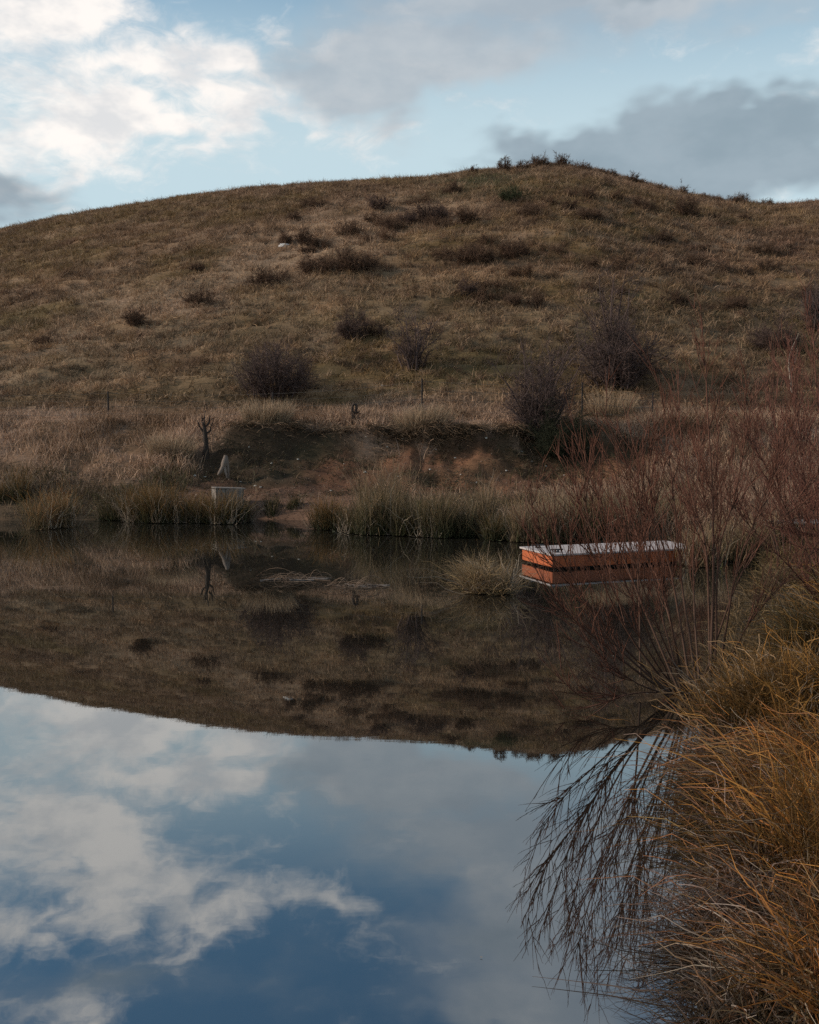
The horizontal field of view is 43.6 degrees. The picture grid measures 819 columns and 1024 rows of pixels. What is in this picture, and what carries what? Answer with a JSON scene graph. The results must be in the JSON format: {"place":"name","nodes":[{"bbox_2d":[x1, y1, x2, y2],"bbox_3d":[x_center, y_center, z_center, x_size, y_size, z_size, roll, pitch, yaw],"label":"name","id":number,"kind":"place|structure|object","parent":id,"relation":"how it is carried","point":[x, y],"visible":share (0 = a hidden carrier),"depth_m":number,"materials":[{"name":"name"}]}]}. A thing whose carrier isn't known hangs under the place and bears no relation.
{"place":"outdoors","nodes":[
{"label":"outdoors","id":0,"kind":"place"},
{"bbox_2d":[0,519,759,1023],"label":"water","id":1,"kind":"structure","parent":0,"point":[232,791],"depth_m":7.28,"materials":[{"name":"liquid"}]},
{"bbox_2d":[4,479,95,530],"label":"rush clump","id":2,"kind":"object","parent":1,"relation":"on","point":[57,516],"visible":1,"depth_m":25.98,"materials":[{"name":"green plant"}]},
{"bbox_2d":[83,486,132,520],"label":"rush clump","id":3,"kind":"object","parent":1,"relation":"on","point":[106,511],"visible":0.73,"depth_m":28.29,"materials":[{"name":"green plant"}]},
{"bbox_2d":[97,480,180,522],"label":"rush clump","id":4,"kind":"object","parent":1,"relation":"on","point":[130,516],"visible":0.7,"depth_m":27.61,"materials":[{"name":"green plant"}]},
{"bbox_2d":[129,470,196,523],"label":"rush clump","id":5,"kind":"object","parent":1,"relation":"on","point":[163,514],"visible":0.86,"depth_m":27.39,"materials":[{"name":"green plant"}]},
{"bbox_2d":[157,480,225,523],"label":"rush clump","id":6,"kind":"object","parent":1,"relation":"on","point":[185,516],"visible":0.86,"depth_m":27.39,"materials":[{"name":"green plant"}]},
{"bbox_2d":[188,483,259,524],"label":"rush clump","id":7,"kind":"object","parent":1,"relation":"on","point":[219,515],"visible":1,"depth_m":27.20,"materials":[{"name":"green plant"}]},
{"bbox_2d":[222,497,262,522],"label":"rush clump","id":8,"kind":"object","parent":1,"relation":"on","point":[249,519],"visible":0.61,"depth_m":27.66,"materials":[{"name":"green plant"}]},
{"bbox_2d":[254,494,289,518],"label":"rush clump","id":9,"kind":"object","parent":1,"relation":"on","point":[269,507],"visible":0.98,"depth_m":28.77,"materials":[{"name":"green plant"}]},
{"bbox_2d":[251,568,332,582],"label":"floating weed","id":10,"kind":"object","parent":1,"relation":"on","point":[280,576],"visible":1,"depth_m":17.13,"materials":[{"name":"brown plant"}]},
{"bbox_2d":[293,492,359,529],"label":"rush clump","id":11,"kind":"object","parent":1,"relation":"on","point":[318,521],"visible":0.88,"depth_m":25.57,"materials":[{"name":"green plant"}]},
{"bbox_2d":[321,503,366,533],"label":"rush clump","id":12,"kind":"object","parent":1,"relation":"on","point":[343,525],"visible":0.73,"depth_m":24.84,"materials":[{"name":"green plant"}]},
{"bbox_2d":[318,575,387,589],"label":"floating weed","id":13,"kind":"object","parent":1,"relation":"on","point":[334,584],"visible":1,"depth_m":16.34,"materials":[{"name":"brown plant"}]},
{"bbox_2d":[340,479,416,535],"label":"rush clump","id":14,"kind":"object","parent":1,"relation":"on","point":[371,515],"visible":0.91,"depth_m":24.23,"materials":[{"name":"green plant"}]},
{"bbox_2d":[368,487,442,535],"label":"rush clump","id":15,"kind":"object","parent":1,"relation":"on","point":[399,528],"visible":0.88,"depth_m":24.06,"materials":[{"name":"green plant"}]},
{"bbox_2d":[382,485,465,538],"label":"rush clump","id":16,"kind":"object","parent":1,"relation":"on","point":[426,527],"visible":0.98,"depth_m":23.70,"materials":[{"name":"green plant"}]},
{"bbox_2d":[422,496,482,537],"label":"rush clump","id":17,"kind":"object","parent":1,"relation":"on","point":[463,530],"visible":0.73,"depth_m":23.74,"materials":[{"name":"green plant"}]},
{"bbox_2d":[397,542,538,597],"bbox_3d":[0.959,0.836,15.756,2.006,0.792,2.283,4,6,38],"label":"island tussock","id":18,"kind":"object","parent":1,"relation":"on","point":[480,579],"visible":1,"depth_m":15.66,"materials":[{"name":"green plant"}]},
{"bbox_2d":[470,507,515,540],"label":"rush clump","id":19,"kind":"object","parent":1,"relation":"on","point":[490,530],"visible":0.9,"depth_m":23.10,"materials":[{"name":"green plant"}]},
{"bbox_2d":[487,487,551,541],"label":"rush clump","id":20,"kind":"object","parent":1,"relation":"on","point":[517,530],"visible":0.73,"depth_m":22.82,"materials":[{"name":"brown plant"}]},
{"bbox_2d":[517,483,586,542],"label":"rush clump","id":21,"kind":"object","parent":1,"relation":"on","point":[562,535],"visible":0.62,"depth_m":22.73,"materials":[{"name":"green plant"}]},
{"bbox_2d":[556,491,617,542],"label":"rush clump","id":22,"kind":"object","parent":1,"relation":"on","point":[588,531],"visible":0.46,"depth_m":22.68,"materials":[{"name":"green plant"}]},
{"bbox_2d":[520,541,692,568],"bbox_3d":[3.824,0.818,19.370,3.230,0.438,1.290,-2,5,-20],"label":"floating dock","id":23,"kind":"object","parent":1,"relation":"on","point":[559,557],"visible":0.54,"depth_m":18.82,"materials":[{"name":"orange wood"}]},
{"bbox_2d":[672,524,740,567],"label":"rush clump","id":24,"kind":"object","parent":1,"relation":"on","point":[702,563],"visible":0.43,"depth_m":18.65,"materials":[{"name":"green plant"}]},
{"bbox_2d":[689,513,770,561],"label":"rush clump","id":25,"kind":"object","parent":1,"relation":"on","point":[732,555],"visible":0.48,"depth_m":19.38,"materials":[{"name":"plant"}]},
{"bbox_2d":[0,162,818,1023],"bbox_3d":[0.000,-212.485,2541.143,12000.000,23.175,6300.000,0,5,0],"label":"ground","id":26,"kind":"structure","parent":0,"point":[464,458],"depth_m":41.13,"materials":[{"name":"plant"}]},
{"bbox_2d":[0,462,37,503],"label":"rush clump","id":27,"kind":"object","parent":26,"relation":"on","point":[17,487],"visible":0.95,"depth_m":29.34,"materials":[{"name":"green plant"}]},
{"bbox_2d":[119,302,147,327],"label":"thorn bush","id":28,"kind":"object","parent":26,"relation":"on","point":[136,319],"visible":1,"depth_m":45.85,"materials":[{"name":"brown plant"}]},
{"bbox_2d":[141,429,202,461],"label":"straw tussock","id":29,"kind":"object","parent":26,"relation":"on","point":[171,445],"visible":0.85,"depth_m":31.55,"materials":[{"name":"beige plant"}]},
{"bbox_2d":[180,282,223,304],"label":"thorn bush","id":30,"kind":"object","parent":26,"relation":"on","point":[199,297],"visible":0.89,"depth_m":47.95,"materials":[{"name":"brown plant"}]},
{"bbox_2d":[197,410,214,460],"bbox_3d":[-6.343,-2.394,32.019,0.540,1.579,0.265,2,5,21],"label":"dead stump","id":31,"kind":"object","parent":26,"relation":"on","point":[205,441],"visible":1,"depth_m":31.98,"materials":[{"name":"brown wood"}]},
{"bbox_2d":[217,455,229,477],"bbox_3d":[-5.553,-1.311,30.693,0.269,0.785,0.356,3,6,34],"label":"bleached root","id":32,"kind":"object","parent":26,"relation":"on","point":[225,463],"visible":1,"depth_m":30.67,"materials":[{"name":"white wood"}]},
{"bbox_2d":[211,487,245,507],"bbox_3d":[-5.121,-0.409,29.007,0.862,0.614,0.562,-2,5,-24],"label":"storage box","id":33,"kind":"object","parent":26,"relation":"on","point":[224,490],"visible":0.56,"depth_m":28.75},
{"bbox_2d":[240,263,296,284],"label":"thorn bush","id":34,"kind":"object","parent":26,"relation":"on","point":[263,277],"visible":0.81,"depth_m":49.80,"materials":[{"name":"brown plant"}]},
{"bbox_2d":[234,397,306,427],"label":"straw tussock","id":35,"kind":"object","parent":26,"relation":"on","point":[271,413],"visible":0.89,"depth_m":32.97,"materials":[{"name":"beige plant"}]},
{"bbox_2d":[226,330,324,400],"bbox_3d":[-4.908,-5.169,37.831,3.828,3.203,3.935,0,5,0],"label":"thorn bush","id":36,"kind":"object","parent":26,"relation":"on","point":[268,380],"visible":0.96,"depth_m":37.34,"materials":[{"name":"brown plant"}]},
{"bbox_2d":[282,495,305,513],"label":"rush clump","id":37,"kind":"object","parent":26,"relation":"on","point":[294,502],"visible":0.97,"depth_m":28.85,"materials":[{"name":"green plant"}]},
{"bbox_2d":[294,221,317,244],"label":"thorn bush","id":38,"kind":"object","parent":26,"relation":"on","point":[301,236],"visible":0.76,"depth_m":54.70,"materials":[{"name":"brown plant"}]},
{"bbox_2d":[297,193,328,209],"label":"scrub mound","id":39,"kind":"object","parent":26,"relation":"on","point":[312,201],"visible":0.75,"depth_m":61.86,"materials":[{"name":"brown plant"}]},
{"bbox_2d":[293,249,342,274],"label":"thorn bush","id":40,"kind":"object","parent":26,"relation":"on","point":[304,264],"visible":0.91,"depth_m":50.48,"materials":[{"name":"brown plant"}]},
{"bbox_2d":[333,217,361,236],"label":"thorn bush","id":41,"kind":"object","parent":26,"relation":"on","point":[350,227],"visible":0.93,"depth_m":55.25,"materials":[{"name":"brown plant"}]},
{"bbox_2d":[332,305,374,339],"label":"thorn bush","id":42,"kind":"object","parent":26,"relation":"on","point":[348,330],"visible":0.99,"depth_m":42.90,"materials":[{"name":"brown plant"}]},
{"bbox_2d":[328,244,384,271],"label":"thorn bush","id":43,"kind":"object","parent":26,"relation":"on","point":[351,261],"visible":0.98,"depth_m":49.94,"materials":[{"name":"brown plant"}]},
{"bbox_2d":[336,445,398,515],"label":"rush clump","id":44,"kind":"object","parent":26,"relation":"on","point":[369,486],"visible":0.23,"depth_m":25.57,"materials":[{"name":"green plant"}]},
{"bbox_2d":[364,317,389,336],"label":"thorn bush","id":45,"kind":"object","parent":26,"relation":"on","point":[380,329],"visible":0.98,"depth_m":43.10,"materials":[{"name":"brown plant"}]},
{"bbox_2d":[358,223,396,242],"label":"scrub mound","id":46,"kind":"object","parent":26,"relation":"on","point":[384,235],"visible":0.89,"depth_m":53.89,"materials":[{"name":"brown plant"}]},
{"bbox_2d":[365,195,393,209],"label":"thorn bush","id":47,"kind":"object","parent":26,"relation":"on","point":[373,203],"visible":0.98,"depth_m":59.90,"materials":[{"name":"brown plant"}]},
{"bbox_2d":[358,444,430,522],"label":"rush clump","id":48,"kind":"object","parent":26,"relation":"on","point":[394,489],"visible":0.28,"depth_m":25.18,"materials":[{"name":"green plant"}]},
{"bbox_2d":[378,213,410,230],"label":"thorn bush","id":49,"kind":"object","parent":26,"relation":"on","point":[389,224],"visible":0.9,"depth_m":56.14,"materials":[{"name":"brown plant"}]},
{"bbox_2d":[394,204,421,223],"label":"thorn bush","id":50,"kind":"object","parent":26,"relation":"on","point":[409,218],"visible":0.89,"depth_m":56.82,"materials":[{"name":"brown plant"}]},
{"bbox_2d":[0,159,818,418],"bbox_3d":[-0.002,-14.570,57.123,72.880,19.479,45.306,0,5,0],"label":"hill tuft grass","id":51,"kind":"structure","parent":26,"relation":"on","point":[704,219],"depth_m":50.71,"materials":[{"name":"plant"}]},
{"bbox_2d":[0,389,818,513],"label":"bank grass","id":52,"kind":"structure","parent":26,"relation":"on","point":[368,414],"depth_m":33.53,"materials":[{"name":"plant"}]},
{"bbox_2d":[0,447,818,540],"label":"shore grass","id":53,"kind":"structure","parent":26,"relation":"on","point":[457,494],"depth_m":28.39,"materials":[{"name":"plant"}]},
{"bbox_2d":[10,379,814,415],"bbox_3d":[-0.196,-3.725,34.713,29.788,1.565,0.052,0,5,0],"label":"wire fence","id":54,"kind":"object","parent":26,"relation":"on","point":[421,381],"visible":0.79,"depth_m":34.70,"materials":[{"name":"grey metal"}]},
{"bbox_2d":[381,300,449,370],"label":"thorn bush","id":55,"kind":"object","parent":26,"relation":"on","point":[409,358],"visible":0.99,"depth_m":39.71,"materials":[{"name":"brown plant"}]},
{"bbox_2d":[386,402,461,430],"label":"straw tussock","id":56,"kind":"object","parent":26,"relation":"on","point":[409,420],"visible":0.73,"depth_m":32.99,"materials":[{"name":"beige plant"}]},
{"bbox_2d":[191,418,669,454],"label":"overhanging grass","id":57,"kind":"structure","parent":26,"relation":"on","point":[455,430],"depth_m":32.64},
{"bbox_2d":[191,425,669,518],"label":"gravel","id":58,"kind":"structure","parent":26,"relation":"on","point":[382,475],"depth_m":31.06,"materials":[{"name":"stone"}]},
{"bbox_2d":[411,198,453,221],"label":"thorn bush","id":59,"kind":"object","parent":26,"relation":"on","point":[439,212],"visible":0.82,"depth_m":56.59,"materials":[{"name":"brown plant"}]},
{"bbox_2d":[185,422,680,497],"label":"bank weeds","id":60,"kind":"object","parent":26,"relation":"on","point":[414,471],"visible":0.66,"depth_m":31.69,"materials":[{"name":"brown plant"}]},
{"bbox_2d":[420,212,453,227],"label":"scrub mound","id":61,"kind":"object","parent":26,"relation":"on","point":[435,222],"visible":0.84,"depth_m":55.67,"materials":[{"name":"brown plant"}]},
{"bbox_2d":[441,176,462,193],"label":"thorn bush","id":62,"kind":"object","parent":26,"relation":"on","point":[452,188],"visible":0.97,"depth_m":62.51,"materials":[{"name":"brown plant"}]},
{"bbox_2d":[452,204,480,223],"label":"thorn bush","id":63,"kind":"object","parent":26,"relation":"on","point":[464,217],"visible":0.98,"depth_m":55.32,"materials":[{"name":"brown plant"}]},
{"bbox_2d":[439,236,497,265],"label":"thorn bush","id":64,"kind":"object","parent":26,"relation":"on","point":[473,250],"visible":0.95,"depth_m":50.10,"materials":[{"name":"brown plant"}]},
{"bbox_2d":[456,270,482,295],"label":"thorn bush","id":65,"kind":"object","parent":26,"relation":"on","point":[469,288],"visible":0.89,"depth_m":46.69,"materials":[{"name":"brown plant"}]},
{"bbox_2d":[451,467,514,535],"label":"rush clump","id":66,"kind":"object","parent":26,"relation":"on","point":[484,506],"visible":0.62,"depth_m":24.20,"materials":[{"name":"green plant"}]},
{"bbox_2d":[495,237,531,258],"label":"thorn bush","id":67,"kind":"object","parent":26,"relation":"on","point":[508,247],"visible":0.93,"depth_m":50.69,"materials":[{"name":"brown plant"}]},
{"bbox_2d":[494,182,533,203],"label":"thorn bush","id":68,"kind":"object","parent":26,"relation":"on","point":[509,195],"visible":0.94,"depth_m":58.82,"materials":[{"name":"green plant"}]},
{"bbox_2d":[505,259,534,277],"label":"scrub mound","id":69,"kind":"object","parent":26,"relation":"on","point":[527,269],"visible":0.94,"depth_m":48.12,"materials":[{"name":"brown plant"}]},
{"bbox_2d":[514,200,546,215],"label":"thorn bush","id":70,"kind":"object","parent":26,"relation":"on","point":[529,210],"visible":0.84,"depth_m":55.64,"materials":[{"name":"brown plant"}]},
{"bbox_2d":[524,290,546,308],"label":"scrub mound","id":71,"kind":"object","parent":26,"relation":"on","point":[538,300],"visible":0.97,"depth_m":44.88,"materials":[{"name":"brown plant"}]},
{"bbox_2d":[485,320,600,441],"bbox_3d":[4.157,-4.074,33.062,3.849,4.171,3.555,0,5,0],"label":"thorn bush","id":72,"kind":"object","parent":26,"relation":"on","point":[537,406],"visible":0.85,"depth_m":32.98,"materials":[{"name":"brown plant"}]},
{"bbox_2d":[519,388,606,462],"bbox_3d":[4.877,-2.713,32.585,2.908,2.524,2.378,0,5,0],"label":"thorn bush","id":73,"kind":"object","parent":26,"relation":"on","point":[548,439],"visible":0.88,"depth_m":32.41,"materials":[{"name":"brown plant"}]},
{"bbox_2d":[562,252,602,268],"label":"scrub mound","id":74,"kind":"object","parent":26,"relation":"on","point":[592,263],"visible":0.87,"depth_m":49.33,"materials":[{"name":"brown plant"}]},
{"bbox_2d":[572,204,603,219],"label":"thorn bush","id":75,"kind":"object","parent":26,"relation":"on","point":[589,212],"visible":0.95,"depth_m":55.20,"materials":[{"name":"brown plant"}]},
{"bbox_2d":[583,384,647,418],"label":"straw tussock","id":76,"kind":"object","parent":26,"relation":"on","point":[610,410],"visible":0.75,"depth_m":36.35,"materials":[{"name":"beige plant"}]},
{"bbox_2d":[587,484,660,541],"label":"rush clump","id":77,"kind":"object","parent":26,"relation":"on","point":[619,516],"visible":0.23,"depth_m":22.77,"materials":[{"name":"brown plant"}]},
{"bbox_2d":[563,250,691,390],"bbox_3d":[8.035,-6.983,38.450,4.841,5.639,4.935,-5,6,-45],"label":"thorn bush","id":78,"kind":"object","parent":26,"relation":"on","point":[628,373],"visible":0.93,"depth_m":38.20,"materials":[{"name":"brown plant"}]},
{"bbox_2d":[630,191,658,212],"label":"thorn bush","id":79,"kind":"object","parent":26,"relation":"on","point":[646,204],"visible":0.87,"depth_m":58.96,"materials":[{"name":"brown plant"}]},
{"bbox_2d":[650,227,677,241],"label":"scrub mound","id":80,"kind":"object","parent":26,"relation":"on","point":[664,235],"visible":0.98,"depth_m":54.80,"materials":[{"name":"brown plant"}]},
{"bbox_2d":[510,291,818,720],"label":"willow shrub","id":81,"kind":"object","parent":26,"relation":"on","point":[647,509],"visible":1,"depth_m":9.47,"materials":[{"name":"brown plant"}]},
{"bbox_2d":[657,287,690,306],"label":"thorn bush","id":82,"kind":"object","parent":26,"relation":"on","point":[676,297],"visible":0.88,"depth_m":46.08,"materials":[{"name":"brown plant"}]},
{"bbox_2d":[532,860,818,1023],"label":"grass tussock","id":83,"kind":"object","parent":26,"relation":"on","point":[722,1001],"depth_m":4.22,"materials":[{"name":"plant"}]},
{"bbox_2d":[557,743,818,933],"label":"grass tussock","id":84,"kind":"object","parent":26,"relation":"on","point":[735,843],"depth_m":5.27,"materials":[{"name":"plant"}]},
{"bbox_2d":[672,193,704,216],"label":"thorn bush","id":85,"kind":"object","parent":26,"relation":"on","point":[681,208],"visible":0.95,"depth_m":59.51,"materials":[{"name":"brown plant"}]},
{"bbox_2d":[597,701,789,797],"bbox_3d":[2.161,1.621,7.440,1.431,0.560,1.775,-2,5,-21],"label":"grass tussock","id":86,"kind":"object","parent":26,"relation":"on","point":[681,739],"depth_m":7.39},
{"bbox_2d":[570,812,818,995],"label":"grass tussock","id":87,"kind":"object","parent":26,"relation":"on","point":[725,890],"depth_m":4.86,"materials":[{"name":"plant"}]},
{"bbox_2d":[593,610,818,745],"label":"grass tussock","id":88,"kind":"object","parent":26,"relation":"on","point":[702,707],"depth_m":7.73,"materials":[{"name":"plant"}]},
{"bbox_2d":[601,826,818,1023],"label":"grass tussock","id":89,"kind":"object","parent":26,"relation":"on","point":[809,976],"depth_m":4.03,"materials":[{"name":"plant"}]},
{"bbox_2d":[603,710,816,861],"bbox_3d":[2.095,1.649,6.244,1.854,0.691,1.920,0,5,0],"label":"grass tussock","id":90,"kind":"object","parent":26,"relation":"on","point":[689,789],"depth_m":6.35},
{"bbox_2d":[619,666,818,929],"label":"grass tussock","id":91,"kind":"object","parent":26,"relation":"on","point":[811,822],"depth_m":4.93,"materials":[{"name":"plant"}]},
{"bbox_2d":[653,376,802,534],"bbox_3d":[6.265,-0.979,21.318,3.529,3.616,1.766,-2,5,-21],"label":"willow shrub","id":92,"kind":"object","parent":26,"relation":"on","point":[709,506],"visible":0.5,"depth_m":20.93,"materials":[{"name":"brown plant"}]},
{"bbox_2d":[715,289,752,310],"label":"thorn bush","id":93,"kind":"object","parent":26,"relation":"on","point":[733,301],"visible":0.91,"depth_m":46.30,"materials":[{"name":"brown plant"}]},
{"bbox_2d":[653,683,818,832],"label":"grass tussock","id":94,"kind":"object","parent":26,"relation":"on","point":[779,744],"depth_m":6.21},
{"bbox_2d":[666,524,818,1022],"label":"bank grass","id":95,"kind":"structure","parent":26,"relation":"on","point":[761,567],"depth_m":12.45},
{"bbox_2d":[693,612,818,746],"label":"grass tussock","id":96,"kind":"object","parent":95,"relation":"on","point":[811,690],"depth_m":7.29,"materials":[{"name":"plant"}]},
{"bbox_2d":[744,240,777,253],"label":"scrub mound","id":97,"kind":"object","parent":26,"relation":"on","point":[767,246],"visible":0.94,"depth_m":54.25,"materials":[{"name":"brown plant"}]},
{"bbox_2d":[729,506,803,559],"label":"rush clump","id":98,"kind":"object","parent":26,"relation":"on","point":[769,538],"visible":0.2,"depth_m":19.43,"materials":[{"name":"brown plant"}]},
{"bbox_2d":[715,266,818,602],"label":"willow shrub","id":99,"kind":"object","parent":26,"relation":"on","point":[792,529],"visible":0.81,"depth_m":11.33,"materials":[{"name":"brown plant"}]},
{"bbox_2d":[755,256,784,271],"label":"scrub mound","id":100,"kind":"object","parent":26,"relation":"on","point":[768,265],"visible":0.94,"depth_m":51.23,"materials":[{"name":"brown plant"}]},
{"bbox_2d":[722,334,818,559],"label":"willow shrub","id":101,"kind":"object","parent":26,"relation":"on","point":[757,459],"visible":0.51,"depth_m":17.21,"materials":[{"name":"brown plant"}]},
{"bbox_2d":[742,303,807,352],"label":"thorn bush","id":102,"kind":"object","parent":26,"relation":"on","point":[762,336],"visible":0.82,"depth_m":42.05,"materials":[{"name":"brown plant"}]},
{"bbox_2d":[732,567,818,658],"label":"grass tussock","id":103,"kind":"object","parent":26,"relation":"on","point":[807,620],"depth_m":9.57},
{"bbox_2d":[766,550,818,608],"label":"grass tussock","id":104,"kind":"object","parent":26,"relation":"on","point":[804,585],"depth_m":11.56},
{"bbox_2d":[793,265,818,329],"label":"thorn bush","id":105,"kind":"object","parent":26,"relation":"on","point":[813,310],"visible":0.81,"depth_m":43.95,"materials":[{"name":"brown plant"}]},
{"bbox_2d":[0,0,818,227],"label":"sky","id":106,"kind":"structure","parent":0,"point":[107,103],"materials":[{"name":"blue"}]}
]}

